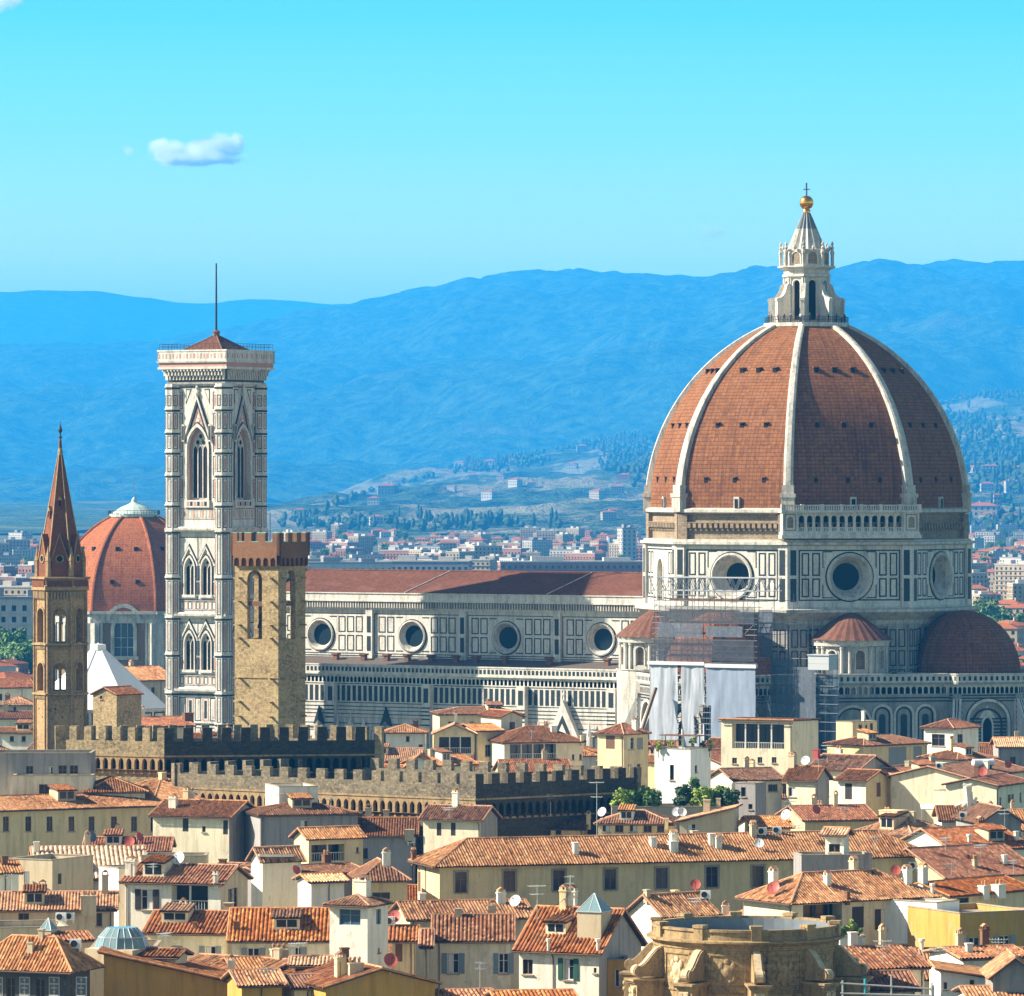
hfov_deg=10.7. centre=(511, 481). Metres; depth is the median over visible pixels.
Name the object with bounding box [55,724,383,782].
crenellated palace
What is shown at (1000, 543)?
broadleaf tree
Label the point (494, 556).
apartment block
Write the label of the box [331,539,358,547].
apartment block
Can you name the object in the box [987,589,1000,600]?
house
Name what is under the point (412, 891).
town house
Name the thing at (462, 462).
house
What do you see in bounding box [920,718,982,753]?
town house
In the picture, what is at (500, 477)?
house
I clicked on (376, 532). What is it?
house
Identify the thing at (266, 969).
tv aerial
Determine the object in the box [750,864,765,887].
window
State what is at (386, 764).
town house
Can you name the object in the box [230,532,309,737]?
stone tower
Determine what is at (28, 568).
apartment block
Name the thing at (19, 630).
broadleaf tree
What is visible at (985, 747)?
town house
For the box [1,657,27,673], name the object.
house
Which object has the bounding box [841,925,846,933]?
balcony plant
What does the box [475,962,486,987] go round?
tv aerial
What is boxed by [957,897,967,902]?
window
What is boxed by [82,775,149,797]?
town house
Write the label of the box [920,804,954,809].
awning
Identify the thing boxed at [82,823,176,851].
town house
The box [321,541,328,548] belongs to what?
house
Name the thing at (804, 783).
town house
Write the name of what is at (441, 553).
apartment block
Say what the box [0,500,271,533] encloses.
foothills
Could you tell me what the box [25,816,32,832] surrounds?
window
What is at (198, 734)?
town house
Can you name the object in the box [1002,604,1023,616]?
house
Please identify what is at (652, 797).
shrub
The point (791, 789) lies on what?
window
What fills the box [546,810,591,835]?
town house
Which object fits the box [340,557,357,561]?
apartment block
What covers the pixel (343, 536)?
broadleaf tree
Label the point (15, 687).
town house
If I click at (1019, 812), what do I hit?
town house
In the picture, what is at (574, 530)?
apartment block
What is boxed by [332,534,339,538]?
house
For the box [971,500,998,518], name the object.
house
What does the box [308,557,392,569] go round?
apartment block
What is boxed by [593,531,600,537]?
broadleaf tree
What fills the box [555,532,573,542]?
apartment block
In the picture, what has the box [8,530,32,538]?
apartment block
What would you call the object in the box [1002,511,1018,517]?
house
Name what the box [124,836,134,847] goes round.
satellite dish
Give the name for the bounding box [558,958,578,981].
window
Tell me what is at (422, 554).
apartment block
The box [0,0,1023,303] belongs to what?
sky
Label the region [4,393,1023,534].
village hill
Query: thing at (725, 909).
town house
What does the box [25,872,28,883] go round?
window
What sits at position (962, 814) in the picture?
air conditioner
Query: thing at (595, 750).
town house
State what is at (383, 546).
broadleaf tree
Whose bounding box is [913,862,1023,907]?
town house
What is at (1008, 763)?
satellite dish
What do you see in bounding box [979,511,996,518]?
house
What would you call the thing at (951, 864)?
tv aerial
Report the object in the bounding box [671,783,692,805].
shrub
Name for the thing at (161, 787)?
town house
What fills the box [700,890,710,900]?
air conditioner
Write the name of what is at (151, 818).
window
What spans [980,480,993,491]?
house
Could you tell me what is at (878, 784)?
window
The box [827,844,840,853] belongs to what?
window
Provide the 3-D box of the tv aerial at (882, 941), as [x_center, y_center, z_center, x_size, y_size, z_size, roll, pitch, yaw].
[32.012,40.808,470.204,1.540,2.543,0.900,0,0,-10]
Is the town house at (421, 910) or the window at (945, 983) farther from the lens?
the town house at (421, 910)
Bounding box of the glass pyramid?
[40,918,57,934]
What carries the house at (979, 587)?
on the ground
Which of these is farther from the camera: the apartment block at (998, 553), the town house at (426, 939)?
the apartment block at (998, 553)
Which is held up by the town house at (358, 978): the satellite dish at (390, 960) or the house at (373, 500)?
the satellite dish at (390, 960)
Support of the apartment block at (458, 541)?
on the ground
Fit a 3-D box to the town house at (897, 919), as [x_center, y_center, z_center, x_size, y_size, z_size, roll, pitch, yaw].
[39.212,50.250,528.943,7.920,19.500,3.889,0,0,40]
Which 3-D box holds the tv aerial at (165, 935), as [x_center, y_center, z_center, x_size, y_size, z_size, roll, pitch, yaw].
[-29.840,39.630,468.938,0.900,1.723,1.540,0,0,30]
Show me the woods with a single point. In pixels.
(638, 444)
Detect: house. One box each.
[0,657,16,672]
[0,668,32,680]
[0,678,32,702]
[0,693,32,710]
[0,701,32,726]
[0,719,32,749]
[0,750,95,794]
[0,784,161,858]
[0,856,24,890]
[0,869,119,947]
[0,919,68,941]
[0,929,104,995]
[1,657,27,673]
[9,853,93,890]
[12,773,94,793]
[28,830,146,889]
[30,538,38,544]
[46,929,94,952]
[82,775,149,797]
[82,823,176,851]
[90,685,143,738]
[90,939,161,995]
[97,935,235,995]
[98,864,124,925]
[118,854,253,930]
[124,660,164,703]
[134,772,204,800]
[137,947,194,963]
[141,705,196,737]
[141,897,234,958]
[142,852,208,862]
[147,786,255,863]
[187,947,290,981]
[193,723,232,737]
[217,862,250,866]
[220,943,289,970]
[220,968,288,995]
[226,907,329,956]
[242,792,362,861]
[242,850,359,906]
[245,845,306,906]
[265,782,318,804]
[282,973,317,995]
[283,947,442,995]
[287,955,333,970]
[288,825,367,865]
[291,872,350,906]
[310,538,320,549]
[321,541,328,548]
[322,874,394,967]
[329,943,391,968]
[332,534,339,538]
[347,847,412,914]
[358,803,420,883]
[367,495,379,504]
[369,514,382,524]
[371,528,384,536]
[377,483,393,494]
[380,530,390,537]
[384,718,428,753]
[384,743,424,761]
[384,758,405,768]
[385,482,398,492]
[386,540,402,548]
[388,528,400,535]
[388,887,532,988]
[388,924,420,974]
[390,535,397,540]
[400,747,478,770]
[401,539,414,542]
[403,751,429,768]
[407,820,917,912]
[407,884,417,899]
[415,537,429,542]
[418,788,502,852]
[418,928,435,978]
[429,534,443,541]
[429,699,524,747]
[431,710,477,757]
[431,899,515,988]
[435,987,493,995]
[437,540,455,549]
[447,484,456,491]
[454,460,465,466]
[460,722,504,761]
[467,537,487,543]
[469,473,477,479]
[470,753,494,771]
[478,708,525,732]
[481,489,496,500]
[483,458,495,467]
[484,988,577,995]
[488,721,586,765]
[491,536,504,541]
[491,749,571,772]
[496,474,505,480]
[508,477,522,487]
[509,459,514,464]
[512,884,647,995]
[513,537,528,542]
[527,481,535,487]
[534,765,571,774]
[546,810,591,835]
[552,542,569,548]
[565,461,578,470]
[576,444,587,451]
[580,536,596,540]
[580,539,590,545]
[583,745,597,765]
[583,748,597,768]
[585,529,594,537]
[589,488,604,499]
[590,538,607,545]
[593,543,607,551]
[593,718,651,787]
[593,804,678,834]
[596,550,605,556]
[596,744,666,788]
[597,533,608,539]
[600,509,616,519]
[607,955,627,995]
[608,507,619,515]
[611,484,623,494]
[618,472,630,480]
[626,889,722,949]
[648,740,678,746]
[655,746,710,802]
[674,798,742,832]
[705,737,720,748]
[711,748,720,769]
[711,756,782,814]
[711,759,755,771]
[718,717,820,775]
[721,900,743,915]
[734,855,942,944]
[735,781,765,817]
[739,815,795,831]
[774,790,878,830]
[781,751,833,805]
[781,774,785,809]
[793,851,872,874]
[809,745,892,803]
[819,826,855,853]
[822,728,931,764]
[834,768,890,814]
[836,711,876,739]
[843,923,931,994]
[854,807,944,838]
[863,969,922,995]
[879,753,935,773]
[886,757,1023,822]
[886,898,959,943]
[892,761,911,766]
[900,816,1023,856]
[903,842,1023,882]
[907,903,1023,946]
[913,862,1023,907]
[913,938,1023,994]
[916,736,999,762]
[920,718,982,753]
[922,923,1023,994]
[928,959,984,995]
[931,805,964,825]
[933,789,945,823]
[941,766,1023,807]
[951,801,1023,837]
[951,984,1023,995]
[969,465,978,472]
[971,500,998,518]
[972,554,995,568]
[972,583,989,590]
[975,548,994,553]
[978,742,992,754]
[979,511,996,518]
[979,560,993,568]
[979,947,1023,992]
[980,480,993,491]
[982,464,997,474]
[987,545,1005,550]
[987,569,994,586]
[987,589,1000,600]
[988,799,1023,839]
[989,731,1023,766]
[990,581,994,591]
[991,598,1023,606]
[997,617,1023,627]
[998,620,1023,647]
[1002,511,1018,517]
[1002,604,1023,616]
[1003,590,1006,599]
[1011,544,1023,549]
[1015,643,1023,656]
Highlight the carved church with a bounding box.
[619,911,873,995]
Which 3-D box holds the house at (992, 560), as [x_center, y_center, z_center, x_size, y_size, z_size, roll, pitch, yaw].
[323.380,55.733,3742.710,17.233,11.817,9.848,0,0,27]
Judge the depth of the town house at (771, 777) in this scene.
731.60 m
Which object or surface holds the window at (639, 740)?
in the town house at (623, 744)
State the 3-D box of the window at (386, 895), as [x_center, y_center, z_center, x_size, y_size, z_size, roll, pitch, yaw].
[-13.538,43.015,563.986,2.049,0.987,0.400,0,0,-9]
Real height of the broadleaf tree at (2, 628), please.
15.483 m
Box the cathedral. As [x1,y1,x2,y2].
[286,183,1023,753]
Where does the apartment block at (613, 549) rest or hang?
on the ground
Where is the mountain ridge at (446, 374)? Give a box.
[0,259,1023,501]
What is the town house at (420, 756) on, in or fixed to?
on the ground
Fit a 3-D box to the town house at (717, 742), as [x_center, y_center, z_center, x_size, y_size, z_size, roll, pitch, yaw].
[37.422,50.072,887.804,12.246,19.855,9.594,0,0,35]
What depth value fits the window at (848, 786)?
738.74 m
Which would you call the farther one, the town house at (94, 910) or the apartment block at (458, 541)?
the apartment block at (458, 541)
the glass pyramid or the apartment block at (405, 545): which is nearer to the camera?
the glass pyramid
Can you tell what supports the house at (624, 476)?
on the village hill
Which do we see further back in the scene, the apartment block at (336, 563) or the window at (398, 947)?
the apartment block at (336, 563)
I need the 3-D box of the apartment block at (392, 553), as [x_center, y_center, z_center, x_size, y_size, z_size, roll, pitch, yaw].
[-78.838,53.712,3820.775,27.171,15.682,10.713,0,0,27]
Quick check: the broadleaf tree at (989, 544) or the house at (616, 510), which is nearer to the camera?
the broadleaf tree at (989, 544)
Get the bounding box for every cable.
[132,864,215,884]
[269,962,340,976]
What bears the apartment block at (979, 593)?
on the ground
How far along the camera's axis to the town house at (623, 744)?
842.70 m
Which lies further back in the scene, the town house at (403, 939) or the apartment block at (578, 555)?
the apartment block at (578, 555)
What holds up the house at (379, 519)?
on the village hill
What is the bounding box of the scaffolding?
[641,576,838,753]
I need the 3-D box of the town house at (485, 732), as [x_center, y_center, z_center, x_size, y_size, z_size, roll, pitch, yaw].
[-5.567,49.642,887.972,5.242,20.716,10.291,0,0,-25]
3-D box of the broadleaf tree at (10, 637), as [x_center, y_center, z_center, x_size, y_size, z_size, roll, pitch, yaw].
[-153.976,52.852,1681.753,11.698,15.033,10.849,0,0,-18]
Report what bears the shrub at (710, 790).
on the garden terrace
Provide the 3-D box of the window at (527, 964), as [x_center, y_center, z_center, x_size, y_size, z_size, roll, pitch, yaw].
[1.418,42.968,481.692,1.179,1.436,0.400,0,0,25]
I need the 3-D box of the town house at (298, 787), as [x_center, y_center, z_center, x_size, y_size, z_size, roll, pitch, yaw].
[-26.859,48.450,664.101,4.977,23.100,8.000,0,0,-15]
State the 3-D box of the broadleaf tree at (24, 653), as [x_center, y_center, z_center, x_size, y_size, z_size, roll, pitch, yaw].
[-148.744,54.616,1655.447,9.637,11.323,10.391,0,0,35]
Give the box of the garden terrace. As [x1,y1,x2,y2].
[611,803,725,832]
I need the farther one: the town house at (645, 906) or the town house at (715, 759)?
the town house at (715, 759)
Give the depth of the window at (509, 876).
568.76 m
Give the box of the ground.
[0,501,1011,673]
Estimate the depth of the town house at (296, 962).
462.66 m
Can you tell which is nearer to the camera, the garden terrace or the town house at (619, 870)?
the town house at (619, 870)
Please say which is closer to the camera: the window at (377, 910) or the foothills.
the window at (377, 910)
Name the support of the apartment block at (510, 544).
on the ground
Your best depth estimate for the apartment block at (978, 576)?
2706.98 m
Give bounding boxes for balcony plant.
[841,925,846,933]
[845,919,857,934]
[853,926,862,935]
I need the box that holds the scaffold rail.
[840,974,933,995]
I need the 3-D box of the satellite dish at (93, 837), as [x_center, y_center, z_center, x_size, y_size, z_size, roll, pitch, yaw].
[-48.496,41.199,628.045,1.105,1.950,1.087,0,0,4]
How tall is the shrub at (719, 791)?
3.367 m
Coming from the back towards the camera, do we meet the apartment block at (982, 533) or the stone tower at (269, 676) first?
the apartment block at (982, 533)
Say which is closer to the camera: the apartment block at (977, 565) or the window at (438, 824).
the window at (438, 824)
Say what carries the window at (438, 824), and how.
in the town house at (442, 827)
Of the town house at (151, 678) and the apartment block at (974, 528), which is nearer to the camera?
the town house at (151, 678)
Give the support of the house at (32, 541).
on the ground
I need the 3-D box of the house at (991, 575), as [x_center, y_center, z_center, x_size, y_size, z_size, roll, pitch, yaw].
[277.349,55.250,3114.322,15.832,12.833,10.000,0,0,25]
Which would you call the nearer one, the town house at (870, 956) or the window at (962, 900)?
the town house at (870, 956)
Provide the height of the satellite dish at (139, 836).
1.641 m
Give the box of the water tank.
[971,759,994,768]
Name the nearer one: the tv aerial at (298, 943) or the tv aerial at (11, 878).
the tv aerial at (298, 943)
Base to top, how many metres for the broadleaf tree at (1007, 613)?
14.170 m
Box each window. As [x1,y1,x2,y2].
[2,816,9,831]
[7,977,14,995]
[18,913,28,919]
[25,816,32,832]
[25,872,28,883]
[26,766,32,773]
[36,979,44,995]
[39,784,49,793]
[46,816,53,832]
[58,873,60,883]
[59,765,66,773]
[68,816,75,832]
[70,765,77,773]
[89,816,95,831]
[95,913,102,927]
[111,816,116,828]
[130,816,137,831]
[135,889,158,910]
[150,818,152,832]
[183,819,187,831]
[199,946,220,953]
[223,820,227,833]
[228,888,235,906]
[241,948,265,955]
[286,947,306,956]
[300,820,307,826]
[340,909,359,924]
[363,848,368,859]
[372,892,389,898]
[376,909,379,923]
[395,944,401,960]
[419,872,420,891]
[437,823,440,835]
[442,953,464,974]
[451,823,455,835]
[453,870,468,893]
[485,745,489,756]
[494,953,513,974]
[502,869,516,892]
[509,722,514,730]
[521,959,533,975]
[551,868,566,891]
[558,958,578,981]
[601,825,610,832]
[603,867,617,890]
[606,736,614,748]
[614,826,623,832]
[614,969,621,988]
[628,738,634,749]
[628,826,637,832]
[637,738,641,749]
[643,826,652,832]
[654,866,669,889]
[656,826,664,832]
[669,765,674,780]
[687,824,695,832]
[704,865,719,888]
[732,758,736,764]
[740,787,745,797]
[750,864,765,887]
[757,757,762,763]
[768,784,778,792]
[771,757,776,763]
[787,787,795,797]
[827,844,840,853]
[845,783,851,798]
[852,906,862,927]
[875,909,887,929]
[877,782,879,796]
[889,747,905,764]
[914,746,920,759]
[931,734,944,746]
[942,982,947,990]
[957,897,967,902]
[958,734,961,746]
[966,937,978,944]
[994,935,1015,944]
[1008,794,1013,803]
[1010,757,1014,763]
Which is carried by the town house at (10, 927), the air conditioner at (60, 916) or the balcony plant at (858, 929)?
the air conditioner at (60, 916)
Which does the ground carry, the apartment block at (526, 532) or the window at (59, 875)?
the apartment block at (526, 532)
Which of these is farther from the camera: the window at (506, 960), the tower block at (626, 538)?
the tower block at (626, 538)
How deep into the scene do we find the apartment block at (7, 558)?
3394.11 m
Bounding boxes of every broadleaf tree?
[0,626,5,638]
[0,628,26,646]
[0,629,28,654]
[0,638,29,659]
[5,643,32,669]
[16,641,32,673]
[23,558,31,564]
[319,547,329,554]
[335,528,342,534]
[339,533,347,539]
[379,543,388,551]
[395,530,401,539]
[401,531,408,539]
[574,534,581,542]
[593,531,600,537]
[973,596,1000,618]
[977,555,989,561]
[983,552,994,557]
[984,541,994,546]
[986,612,1001,619]
[994,540,1006,546]
[999,606,1017,620]
[1015,611,1023,622]
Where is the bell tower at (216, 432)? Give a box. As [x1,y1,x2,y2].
[156,263,275,732]
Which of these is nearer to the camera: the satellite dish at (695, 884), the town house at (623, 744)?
the satellite dish at (695, 884)
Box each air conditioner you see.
[55,913,65,923]
[65,912,74,922]
[70,939,81,951]
[388,917,395,925]
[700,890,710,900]
[758,827,766,835]
[772,826,781,834]
[909,862,916,871]
[936,763,942,768]
[959,812,966,819]
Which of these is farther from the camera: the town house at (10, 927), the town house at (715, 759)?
the town house at (715, 759)
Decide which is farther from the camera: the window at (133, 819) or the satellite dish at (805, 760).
the satellite dish at (805, 760)
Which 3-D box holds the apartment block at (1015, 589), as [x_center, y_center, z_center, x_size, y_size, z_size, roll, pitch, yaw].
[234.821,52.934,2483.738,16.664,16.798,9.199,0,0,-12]
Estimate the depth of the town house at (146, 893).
543.73 m
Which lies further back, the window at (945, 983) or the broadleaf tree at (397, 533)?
the broadleaf tree at (397, 533)
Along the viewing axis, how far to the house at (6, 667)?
1576.28 m
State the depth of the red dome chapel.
1332.27 m
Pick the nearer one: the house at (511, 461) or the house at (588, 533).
the house at (588, 533)
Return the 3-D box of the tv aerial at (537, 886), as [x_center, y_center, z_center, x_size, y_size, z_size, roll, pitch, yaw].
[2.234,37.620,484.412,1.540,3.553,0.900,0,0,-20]
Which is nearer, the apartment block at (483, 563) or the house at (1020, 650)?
the house at (1020, 650)
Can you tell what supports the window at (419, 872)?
in the town house at (619, 870)
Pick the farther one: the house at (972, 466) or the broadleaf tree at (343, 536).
the house at (972, 466)
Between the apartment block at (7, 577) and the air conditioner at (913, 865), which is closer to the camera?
the air conditioner at (913, 865)
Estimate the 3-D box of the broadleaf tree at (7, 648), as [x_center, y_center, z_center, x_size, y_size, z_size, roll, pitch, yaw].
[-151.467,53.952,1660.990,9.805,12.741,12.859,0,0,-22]
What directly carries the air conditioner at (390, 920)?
on the town house at (403, 939)
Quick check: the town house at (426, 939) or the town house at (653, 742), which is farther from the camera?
the town house at (653, 742)
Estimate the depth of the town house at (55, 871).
570.12 m
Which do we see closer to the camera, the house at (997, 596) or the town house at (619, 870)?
the town house at (619, 870)
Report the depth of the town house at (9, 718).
989.62 m
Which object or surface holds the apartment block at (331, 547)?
on the ground
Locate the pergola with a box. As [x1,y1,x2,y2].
[659,729,705,747]
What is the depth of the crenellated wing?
669.47 m
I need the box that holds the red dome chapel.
[55,497,164,680]
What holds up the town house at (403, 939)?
on the ground
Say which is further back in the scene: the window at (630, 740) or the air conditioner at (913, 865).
the window at (630, 740)
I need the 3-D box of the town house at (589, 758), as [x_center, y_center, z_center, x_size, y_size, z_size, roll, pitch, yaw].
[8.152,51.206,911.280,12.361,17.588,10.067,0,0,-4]
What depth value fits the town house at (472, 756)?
849.34 m
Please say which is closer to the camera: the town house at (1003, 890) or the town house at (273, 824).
the town house at (1003, 890)
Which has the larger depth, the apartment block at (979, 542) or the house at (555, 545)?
the apartment block at (979, 542)
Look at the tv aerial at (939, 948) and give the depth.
468.79 m
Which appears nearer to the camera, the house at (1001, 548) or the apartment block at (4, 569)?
the apartment block at (4, 569)
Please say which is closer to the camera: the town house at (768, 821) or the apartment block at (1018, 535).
the town house at (768, 821)
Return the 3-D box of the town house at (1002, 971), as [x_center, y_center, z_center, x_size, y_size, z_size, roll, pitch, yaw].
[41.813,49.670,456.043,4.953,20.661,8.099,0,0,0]
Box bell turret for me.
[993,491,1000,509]
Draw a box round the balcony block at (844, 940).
[839,934,865,945]
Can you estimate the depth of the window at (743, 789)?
686.56 m
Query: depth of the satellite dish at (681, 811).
648.33 m
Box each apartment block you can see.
[0,541,9,552]
[0,552,20,566]
[0,563,14,575]
[0,574,25,580]
[0,581,31,595]
[0,587,32,639]
[5,537,30,552]
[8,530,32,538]
[12,547,38,560]
[15,573,35,585]
[18,561,34,575]
[282,529,296,540]
[308,555,320,561]
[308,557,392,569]
[309,549,319,557]
[312,530,331,542]
[326,544,342,552]
[331,523,346,534]
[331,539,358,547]
[335,546,363,556]
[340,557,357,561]
[348,533,372,553]
[349,551,384,559]
[378,555,472,569]
[379,547,411,559]
[397,543,418,548]
[408,547,431,554]
[409,554,437,559]
[416,543,444,549]
[419,553,438,556]
[423,550,447,556]
[437,537,465,547]
[445,548,475,559]
[457,544,476,550]
[457,556,494,570]
[459,531,477,541]
[460,542,476,546]
[470,542,502,558]
[474,532,490,543]
[485,554,504,570]
[496,540,521,547]
[497,556,642,571]
[499,554,529,560]
[502,545,529,556]
[511,558,527,560]
[520,526,540,538]
[522,537,551,555]
[522,550,541,556]
[536,528,558,539]
[549,546,585,560]
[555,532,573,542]
[564,550,604,560]
[566,526,584,541]
[566,543,595,552]
[609,541,618,556]
[636,543,644,560]
[970,524,986,533]
[972,559,987,571]
[972,570,987,586]
[972,590,993,605]
[973,537,983,547]
[975,529,1003,537]
[984,532,1005,547]
[990,549,1009,563]
[994,560,1023,595]
[996,523,1017,536]
[999,554,1023,562]
[1004,480,1023,492]
[1006,579,1023,601]
[1013,529,1023,540]
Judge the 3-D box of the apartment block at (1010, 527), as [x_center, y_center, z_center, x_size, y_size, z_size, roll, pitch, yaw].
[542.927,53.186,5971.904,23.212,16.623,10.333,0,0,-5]
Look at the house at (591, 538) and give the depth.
5080.33 m
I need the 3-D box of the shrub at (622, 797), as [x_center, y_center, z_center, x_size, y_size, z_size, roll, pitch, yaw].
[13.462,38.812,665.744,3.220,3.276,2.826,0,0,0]
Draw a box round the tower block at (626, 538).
[617,524,636,560]
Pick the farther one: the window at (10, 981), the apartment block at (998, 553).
the apartment block at (998, 553)
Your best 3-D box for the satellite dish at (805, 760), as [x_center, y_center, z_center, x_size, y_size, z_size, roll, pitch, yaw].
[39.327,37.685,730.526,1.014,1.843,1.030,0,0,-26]
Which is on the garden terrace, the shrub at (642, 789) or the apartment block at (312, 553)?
the shrub at (642, 789)
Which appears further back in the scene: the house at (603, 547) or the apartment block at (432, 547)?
the house at (603, 547)
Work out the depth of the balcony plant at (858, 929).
519.87 m
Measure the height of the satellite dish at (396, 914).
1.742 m
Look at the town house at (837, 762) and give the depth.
756.84 m
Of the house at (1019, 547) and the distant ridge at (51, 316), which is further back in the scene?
the distant ridge at (51, 316)
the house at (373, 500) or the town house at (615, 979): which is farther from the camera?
the house at (373, 500)
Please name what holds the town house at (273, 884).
on the ground
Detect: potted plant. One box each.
[656,739,661,757]
[666,740,673,747]
[688,737,695,745]
[707,739,713,756]
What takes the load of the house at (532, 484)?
on the village hill
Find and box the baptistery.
[55,643,164,725]
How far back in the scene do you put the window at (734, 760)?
819.50 m
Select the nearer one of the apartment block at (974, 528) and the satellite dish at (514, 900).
the satellite dish at (514, 900)
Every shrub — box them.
[609,787,633,805]
[627,788,642,805]
[638,785,651,805]
[642,788,662,805]
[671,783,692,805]
[686,777,700,805]
[689,785,715,806]
[704,786,721,805]
[713,785,727,805]
[722,786,740,805]
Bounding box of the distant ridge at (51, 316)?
[0,290,348,344]
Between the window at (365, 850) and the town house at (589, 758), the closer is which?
the window at (365, 850)
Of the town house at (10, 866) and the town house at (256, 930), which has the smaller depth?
the town house at (256, 930)
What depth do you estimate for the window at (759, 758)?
817.91 m
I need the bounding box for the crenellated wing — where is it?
[171,758,640,883]
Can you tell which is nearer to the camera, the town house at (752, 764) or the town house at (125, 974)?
the town house at (125, 974)
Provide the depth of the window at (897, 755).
830.18 m
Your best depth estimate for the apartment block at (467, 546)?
3920.45 m
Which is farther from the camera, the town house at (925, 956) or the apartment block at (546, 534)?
the apartment block at (546, 534)
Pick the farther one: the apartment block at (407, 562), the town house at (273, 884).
the apartment block at (407, 562)
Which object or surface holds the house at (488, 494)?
on the village hill
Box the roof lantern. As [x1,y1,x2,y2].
[576,893,612,938]
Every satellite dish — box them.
[86,831,96,841]
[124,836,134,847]
[136,832,143,840]
[172,852,183,865]
[292,865,299,879]
[384,953,397,973]
[388,910,400,922]
[509,895,519,907]
[597,807,605,817]
[672,807,678,817]
[677,807,686,817]
[690,879,700,890]
[755,838,763,848]
[767,881,778,895]
[781,809,789,820]
[801,756,809,765]
[812,805,820,815]
[891,865,900,876]
[978,767,986,776]
[1004,760,1011,768]
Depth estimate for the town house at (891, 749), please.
829.79 m
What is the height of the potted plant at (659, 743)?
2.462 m
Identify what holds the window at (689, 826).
in the town house at (719, 818)
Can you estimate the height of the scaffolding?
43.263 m
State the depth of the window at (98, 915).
531.96 m
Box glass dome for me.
[85,926,158,963]
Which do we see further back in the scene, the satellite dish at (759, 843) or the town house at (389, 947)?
the satellite dish at (759, 843)
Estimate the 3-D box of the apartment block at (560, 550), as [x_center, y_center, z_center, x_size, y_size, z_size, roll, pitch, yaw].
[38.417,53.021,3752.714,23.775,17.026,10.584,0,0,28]
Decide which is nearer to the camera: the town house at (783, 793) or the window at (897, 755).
the town house at (783, 793)
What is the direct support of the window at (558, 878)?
in the town house at (619, 870)
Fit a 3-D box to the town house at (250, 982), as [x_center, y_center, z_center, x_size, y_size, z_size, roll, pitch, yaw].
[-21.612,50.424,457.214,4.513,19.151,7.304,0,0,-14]
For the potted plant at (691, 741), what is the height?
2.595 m
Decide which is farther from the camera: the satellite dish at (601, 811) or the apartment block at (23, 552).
the apartment block at (23, 552)
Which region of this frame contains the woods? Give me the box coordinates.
[277,386,1023,531]
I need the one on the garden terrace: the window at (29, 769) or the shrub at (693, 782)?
the shrub at (693, 782)
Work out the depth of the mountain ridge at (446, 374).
19731.76 m
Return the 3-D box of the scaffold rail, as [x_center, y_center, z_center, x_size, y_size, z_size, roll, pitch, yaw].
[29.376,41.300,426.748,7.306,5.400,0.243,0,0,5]
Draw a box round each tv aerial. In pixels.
[6,874,19,890]
[147,863,157,877]
[156,932,172,947]
[258,968,275,971]
[270,793,282,804]
[288,942,305,955]
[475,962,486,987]
[527,885,545,919]
[564,875,573,905]
[589,781,603,837]
[687,897,701,902]
[794,824,805,828]
[873,940,890,963]
[931,947,947,961]
[939,837,950,850]
[944,863,957,874]
[989,938,1007,954]
[998,809,1010,826]
[1007,859,1016,877]
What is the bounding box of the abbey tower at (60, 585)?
[30,421,89,749]
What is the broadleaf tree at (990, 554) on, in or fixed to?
on the ground
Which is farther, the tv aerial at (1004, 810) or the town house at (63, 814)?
the town house at (63, 814)
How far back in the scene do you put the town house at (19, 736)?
910.84 m
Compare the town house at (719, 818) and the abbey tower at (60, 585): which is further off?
the abbey tower at (60, 585)
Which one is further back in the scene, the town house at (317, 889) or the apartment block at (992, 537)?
the apartment block at (992, 537)
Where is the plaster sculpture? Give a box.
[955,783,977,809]
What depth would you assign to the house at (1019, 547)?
4496.73 m
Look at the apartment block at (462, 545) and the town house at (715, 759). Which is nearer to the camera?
the town house at (715, 759)
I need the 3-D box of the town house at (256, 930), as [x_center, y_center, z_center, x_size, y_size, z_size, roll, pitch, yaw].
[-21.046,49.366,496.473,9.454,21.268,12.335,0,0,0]
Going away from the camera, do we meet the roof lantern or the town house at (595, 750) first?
the roof lantern
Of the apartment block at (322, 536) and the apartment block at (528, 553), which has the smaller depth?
the apartment block at (528, 553)
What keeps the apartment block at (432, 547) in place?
on the ground
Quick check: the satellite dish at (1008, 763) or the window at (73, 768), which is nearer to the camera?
the window at (73, 768)
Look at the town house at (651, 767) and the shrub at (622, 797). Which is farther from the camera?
the town house at (651, 767)
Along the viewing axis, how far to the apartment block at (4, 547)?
3851.01 m
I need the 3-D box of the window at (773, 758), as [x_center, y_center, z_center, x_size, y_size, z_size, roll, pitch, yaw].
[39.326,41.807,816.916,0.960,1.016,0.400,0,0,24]
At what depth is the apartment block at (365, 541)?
4376.45 m
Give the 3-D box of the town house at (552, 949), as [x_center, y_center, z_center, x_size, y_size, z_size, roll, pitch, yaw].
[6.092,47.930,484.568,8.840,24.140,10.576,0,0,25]
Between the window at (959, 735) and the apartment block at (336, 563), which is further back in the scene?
the apartment block at (336, 563)
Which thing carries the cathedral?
on the ground
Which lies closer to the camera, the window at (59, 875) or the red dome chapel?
the window at (59, 875)
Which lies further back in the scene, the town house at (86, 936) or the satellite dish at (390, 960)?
the town house at (86, 936)
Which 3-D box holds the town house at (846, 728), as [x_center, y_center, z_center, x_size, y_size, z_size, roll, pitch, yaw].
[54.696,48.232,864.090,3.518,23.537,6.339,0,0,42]
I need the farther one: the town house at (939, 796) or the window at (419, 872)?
the town house at (939, 796)
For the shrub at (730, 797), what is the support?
on the garden terrace
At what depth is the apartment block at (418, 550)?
3717.41 m

